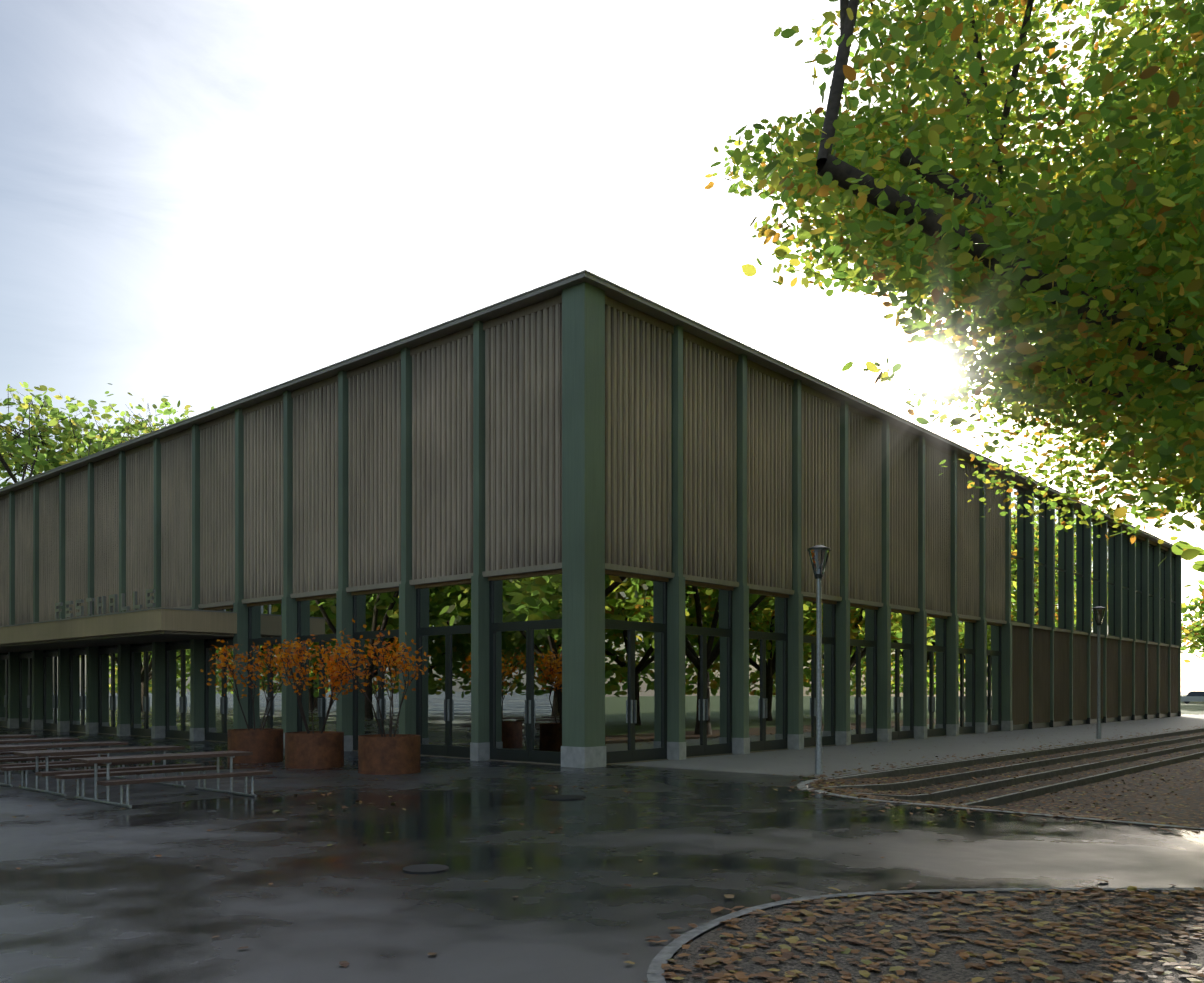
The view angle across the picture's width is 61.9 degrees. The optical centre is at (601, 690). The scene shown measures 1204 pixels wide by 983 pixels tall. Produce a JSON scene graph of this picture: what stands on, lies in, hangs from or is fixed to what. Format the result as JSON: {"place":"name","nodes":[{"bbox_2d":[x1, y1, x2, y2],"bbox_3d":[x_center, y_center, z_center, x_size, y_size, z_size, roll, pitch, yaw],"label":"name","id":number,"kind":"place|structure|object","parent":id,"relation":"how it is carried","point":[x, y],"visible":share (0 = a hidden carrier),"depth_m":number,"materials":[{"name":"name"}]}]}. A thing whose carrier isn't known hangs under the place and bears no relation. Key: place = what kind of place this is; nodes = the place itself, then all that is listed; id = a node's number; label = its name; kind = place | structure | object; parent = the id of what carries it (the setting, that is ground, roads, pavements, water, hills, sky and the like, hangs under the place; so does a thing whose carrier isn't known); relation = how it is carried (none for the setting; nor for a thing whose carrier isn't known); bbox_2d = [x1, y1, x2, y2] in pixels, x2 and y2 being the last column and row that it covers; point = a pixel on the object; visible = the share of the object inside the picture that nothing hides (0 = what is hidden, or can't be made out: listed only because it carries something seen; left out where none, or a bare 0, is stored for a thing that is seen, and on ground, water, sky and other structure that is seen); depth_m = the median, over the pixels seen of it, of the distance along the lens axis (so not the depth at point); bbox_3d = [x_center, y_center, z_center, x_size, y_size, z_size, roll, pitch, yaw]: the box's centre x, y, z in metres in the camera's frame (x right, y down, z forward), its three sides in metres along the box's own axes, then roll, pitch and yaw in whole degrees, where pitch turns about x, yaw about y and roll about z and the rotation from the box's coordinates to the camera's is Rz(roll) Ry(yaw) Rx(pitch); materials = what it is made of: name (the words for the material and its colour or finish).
{"place":"outdoors","nodes":[
{"label":"outdoors","id":0,"kind":"place"},
{"bbox_2d":[39,383,213,472],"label":"tree","id":1,"kind":"object","parent":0,"point":[118,428],"depth_m":63.84,"materials":[{"name":"green plant"}]},
{"bbox_2d":[0,692,1203,982],"bbox_3d":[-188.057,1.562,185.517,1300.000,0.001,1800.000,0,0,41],"label":"asphalt plaza","id":2,"kind":"structure","parent":0,"point":[86,896],"depth_m":9.04,"materials":[{"name":"grey asphalt"}]},
{"bbox_2d":[0,734,46,763],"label":"picnic table","id":3,"kind":"object","parent":2,"relation":"on","point":[21,736],"visible":0.35,"depth_m":20.75,"materials":[{"name":"brown wood"}]},
{"bbox_2d":[0,738,89,770],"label":"picnic table","id":4,"kind":"object","parent":2,"relation":"on","point":[53,740],"visible":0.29,"depth_m":19.15,"materials":[{"name":"brown wood"}]},
{"bbox_2d":[0,741,127,786],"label":"picnic table","id":5,"kind":"object","parent":2,"relation":"on","point":[108,744],"visible":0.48,"depth_m":17.45,"materials":[{"name":"brown wood"}]},
{"bbox_2d":[0,382,150,487],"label":"tree","id":6,"kind":"object","parent":2,"relation":"on","point":[28,451],"depth_m":56.65,"materials":[{"name":"green plant"}]},
{"bbox_2d":[0,745,200,796],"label":"picnic table","id":7,"kind":"object","parent":2,"relation":"on","point":[49,753],"visible":0.9,"depth_m":15.71,"materials":[{"name":"brown wood"}]},
{"bbox_2d":[55,751,272,807],"bbox_3d":[-6.324,1.252,14.557,1.800,0.621,2.400,0,0,41],"label":"picnic table","id":8,"kind":"object","parent":2,"relation":"on","point":[108,782],"visible":1,"depth_m":14.33,"materials":[{"name":"brown wood"}]},
{"bbox_2d":[227,728,282,762],"bbox_3d":[-7.593,1.212,22.001,1.160,0.700,1.160,0,0,41],"label":"corten planter","id":9,"kind":"object","parent":2,"relation":"on","point":[265,745],"visible":0.96,"depth_m":21.51,"materials":[{"name":"metal"}]},
{"bbox_2d":[201,634,321,729],"bbox_3d":[-7.439,-0.156,22.251,2.186,2.207,2.595,0,0,41],"label":"shrub","id":10,"kind":"object","parent":9,"relation":"on","point":[222,658],"depth_m":22.09,"materials":[{"name":"orange plant"}]},
{"bbox_2d":[285,731,343,768],"bbox_3d":[-5.866,1.212,20.482,1.160,0.700,1.160,0,0,41],"label":"corten planter","id":11,"kind":"object","parent":2,"relation":"on","point":[315,750],"visible":0.94,"depth_m":19.98,"materials":[{"name":"metal"}]},
{"bbox_2d":[255,629,365,733],"bbox_3d":[-5.873,-0.165,20.485,1.961,2.224,2.002,0,0,-4],"label":"shrub","id":12,"kind":"object","parent":11,"relation":"on","point":[334,674],"depth_m":20.36,"materials":[{"name":"orange plant"}]},
{"bbox_2d":[358,734,419,774],"bbox_3d":[-4.040,1.212,19.075,1.160,0.700,1.160,0,0,41],"label":"corten planter","id":13,"kind":"object","parent":2,"relation":"on","point":[397,754],"visible":0.98,"depth_m":18.58,"materials":[{"name":"metal"}]},
{"bbox_2d":[315,619,441,736],"bbox_3d":[-4.274,-0.198,18.883,2.626,2.290,1.953,0,0,61],"label":"shrub","id":14,"kind":"object","parent":13,"relation":"on","point":[398,661],"depth_m":18.88,"materials":[{"name":"orange plant"}]},
{"bbox_2d":[402,795,585,872],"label":"manhole covers","id":15,"kind":"object","parent":2,"relation":"on","point":[426,868],"visible":1,"depth_m":8.82,"materials":[{"name":"metal"}]},
{"bbox_2d":[0,270,1181,767],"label":"building","id":16,"kind":"structure","parent":2,"relation":"on","point":[584,432],"depth_m":26.43,"materials":[{"name":"brown wood"}]},
{"bbox_2d":[55,589,155,619],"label":"festhalle canopy letters","id":17,"kind":"object","parent":16,"relation":"on","point":[103,605],"visible":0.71,"depth_m":30.27,"materials":[{"name":"green metal"}]},
{"bbox_2d":[0,488,1174,751],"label":"windows","id":18,"kind":"structure","parent":16,"relation":"attached to","point":[540,598],"depth_m":25.50,"materials":[{"name":"clear glass"}]},
{"bbox_2d":[614,714,1203,777],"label":"path","id":19,"kind":"structure","parent":2,"relation":"on","point":[839,758],"depth_m":25.90,"materials":[{"name":"grey concrete"}]},
{"bbox_2d":[807,545,830,773],"bbox_3d":[4.030,-0.563,18.634,0.430,4.250,0.430,0,0,41],"label":"lamp post","id":20,"kind":"object","parent":19,"relation":"on","point":[818,554],"visible":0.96,"depth_m":18.59,"materials":[{"name":"metal"}]},
{"bbox_2d":[1091,606,1105,738],"bbox_3d":[15.920,-0.563,32.148,0.430,4.250,0.430,0,0,41],"label":"lamp post","id":21,"kind":"object","parent":19,"relation":"on","point":[1098,612],"visible":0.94,"depth_m":32.10,"materials":[{"name":"metal"}]},
{"bbox_2d":[647,888,1203,982],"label":"cobblestone paving","id":22,"kind":"structure","parent":2,"relation":"on","point":[955,969],"depth_m":6.11,"materials":[{"name":"stone"}]},
{"bbox_2d":[1,724,1203,982],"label":"fallen leaves","id":23,"kind":"object","parent":22,"relation":"on","point":[933,948],"visible":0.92,"depth_m":6.50,"materials":[{"name":"brown plant"}]},
{"bbox_2d":[797,779,1203,828],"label":"terrace kerb","id":24,"kind":"structure","parent":2,"relation":"on","point":[802,784],"depth_m":13.25,"materials":[{"name":"concrete"}]},
{"bbox_2d":[808,728,1203,829],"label":"steps","id":25,"kind":"structure","parent":2,"relation":"in","point":[1036,791],"depth_m":20.93,"materials":[{"name":"grey concrete"}]},
{"bbox_2d":[1181,609,1203,666],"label":"tree","id":26,"kind":"object","parent":2,"relation":"on","point":[1194,646],"depth_m":186.42,"materials":[{"name":"green plant"}]},
{"bbox_2d":[1182,580,1203,641],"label":"tree","id":27,"kind":"object","parent":2,"relation":"on","point":[1185,607],"depth_m":156.85,"materials":[{"name":"green plant"}]},
{"bbox_2d":[0,0,1203,691],"label":"sky","id":28,"kind":"structure","parent":0,"point":[205,204],"materials":[{"name":"white"}]},
{"bbox_2d":[692,0,1203,550],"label":"plane tree","id":29,"kind":"object","parent":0,"point":[1114,210],"depth_m":9.49,"materials":[{"name":"green plant"}]},
{"bbox_2d":[1063,246,1203,567],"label":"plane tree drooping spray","id":30,"kind":"object","parent":29,"relation":"attached to","point":[1161,452],"visible":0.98,"depth_m":7.82,"materials":[{"name":"green plant"}]},
{"bbox_2d":[1097,339,1203,598],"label":"terrace tree","id":31,"kind":"object","parent":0,"point":[1197,566],"depth_m":21.92,"materials":[{"name":"green plant"}]},
{"bbox_2d":[1181,695,1203,713],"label":"ground grass","id":32,"kind":"structure","parent":0,"point":[1193,708],"depth_m":90.02,"materials":[{"name":"green plant"}]},
{"bbox_2d":[1181,691,1203,703],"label":"parked car","id":33,"kind":"object","parent":32,"relation":"on","point":[1194,696],"visible":0.98,"depth_m":115.86,"materials":[{"name":"grey paint"}]}
]}

